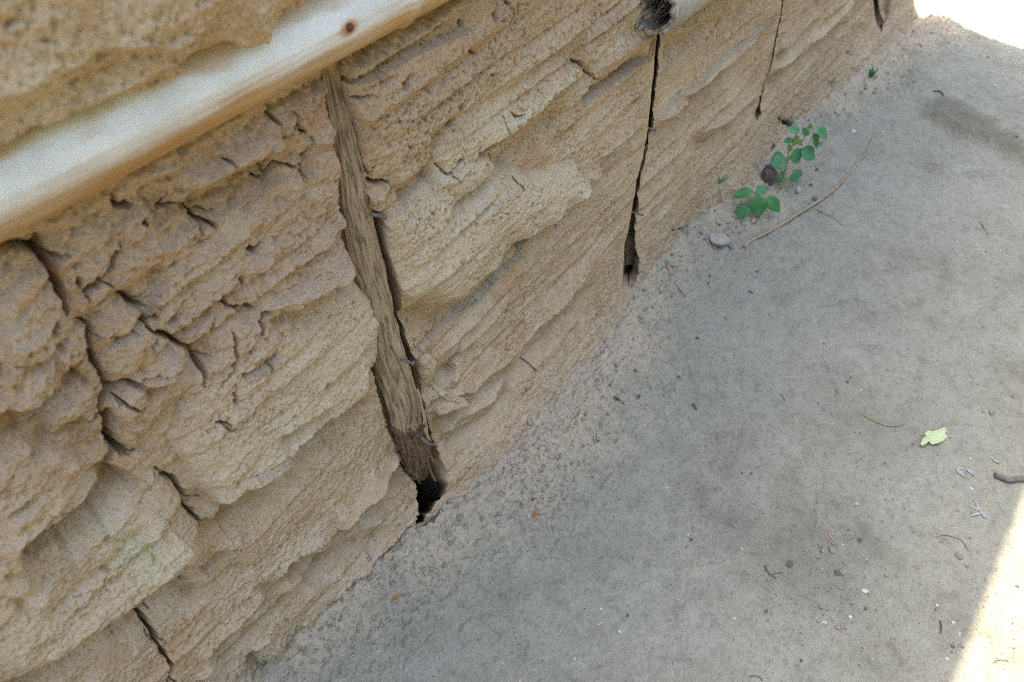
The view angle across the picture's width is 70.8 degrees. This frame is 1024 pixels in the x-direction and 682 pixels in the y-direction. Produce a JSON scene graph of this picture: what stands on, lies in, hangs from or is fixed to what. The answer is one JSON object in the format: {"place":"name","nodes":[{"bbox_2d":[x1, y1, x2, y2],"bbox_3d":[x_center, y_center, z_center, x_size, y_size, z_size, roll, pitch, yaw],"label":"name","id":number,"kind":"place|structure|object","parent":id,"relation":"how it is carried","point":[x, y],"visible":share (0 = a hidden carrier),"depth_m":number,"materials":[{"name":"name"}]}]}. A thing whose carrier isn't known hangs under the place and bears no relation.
{"place":"outdoors","nodes":[
{"label":"outdoors","id":0,"kind":"place"},
{"bbox_2d":[259,0,1023,681],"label":"ground","id":1,"kind":"structure","parent":0,"point":[911,198],"depth_m":1.68,"materials":[{"name":"grey concrete"}]},
{"bbox_2d":[456,513,461,520],"bbox_3d":[-0.112,0.375,1.536,0.014,0.008,0.016,6,59,-5],"label":"pebble","id":2,"kind":"object","parent":1,"relation":"on","point":[458,517],"visible":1,"depth_m":1.53,"materials":[{"name":"grey stone"}]},
{"bbox_2d":[0,0,919,681],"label":"earthen wall","id":3,"kind":"structure","parent":1,"relation":"on","point":[196,322],"depth_m":1.06,"materials":[{"name":"beige soil"}]},
{"bbox_2d":[320,61,438,483],"bbox_3d":[-0.214,-0.049,1.165,0.077,0.932,0.130,-25,51,-19],"label":"wooden post","id":4,"kind":"object","parent":3,"relation":"on","point":[400,393],"visible":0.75,"depth_m":1.13,"materials":[{"name":"brown wood"}]},
{"bbox_2d":[0,0,449,242],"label":"bamboo pole","id":5,"kind":"object","parent":4,"relation":"on","point":[50,169],"visible":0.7,"depth_m":0.68,"materials":[{"name":"wood"}]},
{"bbox_2d":[354,119,368,142],"bbox_3d":[-0.200,-0.278,0.957,0.013,0.035,0.007,29,55,26],"label":"straw","id":6,"kind":"object","parent":4,"relation":"hanging from","point":[355,120],"visible":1,"depth_m":0.95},
{"bbox_2d":[418,352,430,366],"bbox_3d":[-0.160,0.034,1.318,0.021,0.028,0.030,29,55,26],"label":"mud clod","id":7,"kind":"object","parent":3,"relation":"on","point":[424,359],"visible":1,"depth_m":1.31,"materials":[{"name":"beige soil"}]},
{"bbox_2d":[631,0,658,215],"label":"wooden post","id":8,"kind":"object","parent":3,"relation":"attached to","point":[652,47],"visible":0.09,"depth_m":1.50,"materials":[{"name":"brown wood"}]},
{"bbox_2d":[634,0,714,35],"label":"bamboo pole","id":9,"kind":"object","parent":8,"relation":"attached to","point":[669,15],"visible":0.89,"depth_m":1.38,"materials":[{"name":"beige wood"}]},
{"bbox_2d":[762,30,775,89],"bbox_3d":[0.708,-0.872,2.013,0.038,0.451,0.160,29,55,26],"label":"wooden post","id":10,"kind":"object","parent":3,"relation":"attached to","point":[763,84],"visible":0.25,"depth_m":2.16,"materials":[{"name":"brown wood"}]},
{"bbox_2d":[876,0,890,25],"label":"wooden post","id":11,"kind":"object","parent":3,"relation":"on","point":[887,7],"visible":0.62,"depth_m":2.84,"materials":[{"name":"brown wood"}]},
{"bbox_2d":[532,506,536,517],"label":"dead leaf","id":12,"kind":"object","parent":1,"relation":"on","point":[534,513],"visible":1,"depth_m":1.57,"materials":[{"name":"orange plant"}]},
{"bbox_2d":[154,30,1020,681],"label":"soil crumbs","id":13,"kind":"object","parent":1,"relation":"on","point":[368,558],"visible":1,"depth_m":1.54,"materials":[{"name":"soil"}]},
{"bbox_2d":[613,396,623,403],"bbox_3d":[0.261,0.142,1.759,0.027,0.025,0.014,5,48,8],"label":"bark chip","id":14,"kind":"object","parent":1,"relation":"on","point":[616,398],"visible":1,"depth_m":1.76,"materials":[{"name":"wood"}]},
{"bbox_2d":[666,264,686,296],"bbox_3d":[0.466,-0.173,2.049,0.007,0.039,0.110,-19,50,-14],"label":"twig","id":15,"kind":"object","parent":1,"relation":"on","point":[679,288],"visible":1,"depth_m":2.05,"materials":[{"name":"wood"}]},
{"bbox_2d":[710,232,733,249],"bbox_3d":[0.629,-0.301,2.166,0.074,0.038,0.047,0,48,3],"label":"dry pod","id":16,"kind":"object","parent":1,"relation":"on","point":[722,239],"visible":1,"depth_m":2.16,"materials":[{"name":"grey plant"}]},
{"bbox_2d":[717,176,729,204],"bbox_3d":[0.637,-0.468,2.203,0.062,0.102,0.030,19,51,19],"label":"grass tuft","id":17,"kind":"object","parent":1,"relation":"on","point":[721,181],"visible":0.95,"depth_m":2.18,"materials":[{"name":"plant"}]},
{"bbox_2d":[732,185,779,218],"bbox_3d":[0.746,-0.423,2.204,0.145,0.089,0.063,-12,48,-8],"label":"seedling","id":18,"kind":"object","parent":1,"relation":"on","point":[758,205],"visible":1,"depth_m":2.19,"materials":[{"name":"green plant"}]},
{"bbox_2d":[762,164,776,185],"bbox_3d":[0.826,-0.531,2.317,0.050,0.062,0.058,6,48,8],"label":"stone","id":19,"kind":"object","parent":1,"relation":"on","point":[769,173],"visible":0.95,"depth_m":2.30,"materials":[{"name":"stone"}]},
{"bbox_2d":[764,566,782,578],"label":"twig","id":20,"kind":"object","parent":1,"relation":"on","point":[767,571],"visible":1,"depth_m":1.49,"materials":[{"name":"brown wood"}]},
{"bbox_2d":[786,560,792,567],"bbox_3d":[0.581,0.466,1.508,0.013,0.008,0.017,35,58,30],"label":"pebble","id":21,"kind":"object","parent":1,"relation":"on","point":[789,563],"visible":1,"depth_m":1.50,"materials":[{"name":"stone"}]},
{"bbox_2d":[787,116,794,123],"bbox_3d":[0.966,-0.766,2.502,0.026,0.028,0.029,10,49,12],"label":"stone","id":22,"kind":"object","parent":1,"relation":"on","point":[791,120],"visible":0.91,"depth_m":2.49,"materials":[{"name":"grey stone"}]},
{"bbox_2d":[769,123,826,188],"bbox_3d":[0.893,-0.577,2.256,0.160,0.207,0.058,-3,48,0],"label":"leafy plant","id":23,"kind":"object","parent":1,"relation":"on","point":[779,160],"visible":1,"depth_m":2.25,"materials":[{"name":"green plant"}]},
{"bbox_2d":[796,186,800,193],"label":"rubble","id":24,"kind":"object","parent":1,"relation":"on","point":[798,189],"visible":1,"depth_m":2.32,"materials":[{"name":"white stone"}]},
{"bbox_2d":[743,134,874,247],"bbox_3d":[1.007,-0.493,2.338,0.820,0.023,0.067,-37,56,-27],"label":"twig","id":25,"kind":"object","parent":1,"relation":"on","point":[751,240],"visible":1,"depth_m":2.26,"materials":[{"name":"wood"}]},
{"bbox_2d":[822,520,833,540],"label":"twig","id":26,"kind":"object","parent":1,"relation":"on","point":[828,530],"visible":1,"depth_m":1.56,"materials":[{"name":"wood"}]},
{"bbox_2d":[829,546,836,553],"bbox_3d":[0.680,0.443,1.528,0.016,0.008,0.016,11,49,12],"label":"pebble","id":27,"kind":"object","parent":1,"relation":"on","point":[832,549],"visible":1,"depth_m":1.53,"materials":[{"name":"grey stone"}]},
{"bbox_2d":[827,73,842,83],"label":"grass tuft","id":28,"kind":"object","parent":1,"relation":"on","point":[831,82],"visible":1,"depth_m":2.65,"materials":[{"name":"plant"}]},
{"bbox_2d":[839,569,846,574],"bbox_3d":[0.686,0.480,1.494,0.015,0.006,0.012,23,62,17],"label":"pebble","id":29,"kind":"object","parent":1,"relation":"on","point":[842,572],"visible":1,"depth_m":1.49,"materials":[{"name":"grey stone"}]},
{"bbox_2d":[868,64,877,77],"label":"grass tuft","id":30,"kind":"object","parent":1,"relation":"on","point":[872,73],"visible":1,"depth_m":2.72,"materials":[{"name":"green plant"}]},
{"bbox_2d":[861,413,907,426],"bbox_3d":[0.906,0.194,1.748,0.110,0.006,0.031,6,48,9],"label":"plant stem","id":31,"kind":"object","parent":1,"relation":"on","point":[881,423],"visible":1,"depth_m":1.74,"materials":[{"name":"green plant"}]},
{"bbox_2d":[920,427,947,445],"bbox_3d":[1.000,0.227,1.703,0.087,0.009,0.039,-9,48,-5],"label":"fallen leaf","id":32,"kind":"object","parent":1,"relation":"on","point":[936,436],"visible":1,"depth_m":1.71,"materials":[{"name":"plant"}]},
{"bbox_2d":[939,620,941,633],"bbox_3d":[0.840,0.562,1.412,0.006,0.006,0.028,14,50,15],"label":"splinter","id":33,"kind":"object","parent":1,"relation":"on","point":[940,621],"visible":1,"depth_m":1.41,"materials":[{"name":"grey wood"}]},
{"bbox_2d":[936,533,968,550],"bbox_3d":[0.935,0.425,1.529,0.064,0.009,0.029,11,49,13],"label":"twig","id":34,"kind":"object","parent":1,"relation":"on","point":[952,536],"visible":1,"depth_m":1.53,"materials":[{"name":"brown wood"}]},
{"bbox_2d":[954,552,963,558],"bbox_3d":[0.934,0.449,1.507,0.019,0.008,0.013,18,55,27],"label":"pebble","id":35,"kind":"object","parent":1,"relation":"on","point":[957,555],"visible":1,"depth_m":1.50,"materials":[{"name":"grey stone"}]},
{"bbox_2d":[956,467,974,476],"bbox_3d":[1.032,0.298,1.642,0.035,0.003,0.028,-10,48,-7],"label":"dry scrap","id":36,"kind":"object","parent":1,"relation":"on","point":[962,473],"visible":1,"depth_m":1.64,"materials":[{"name":"grey plant"}]},
{"bbox_2d":[970,501,987,517],"bbox_3d":[1.019,0.367,1.582,0.039,0.004,0.046,6,48,8],"label":"dry scrap","id":37,"kind":"object","parent":1,"relation":"on","point":[981,512],"visible":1,"depth_m":1.57,"materials":[{"name":"grey plant"}]},
{"bbox_2d":[989,409,995,414],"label":"pebble","id":38,"kind":"object","parent":1,"relation":"on","point":[992,412],"visible":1,"depth_m":1.75,"materials":[{"name":"grey stone"}]},
{"bbox_2d":[993,472,1023,482],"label":"stick","id":39,"kind":"object","parent":1,"relation":"on","point":[1003,478],"visible":1,"depth_m":1.62,"materials":[{"name":"wood"}]}
]}

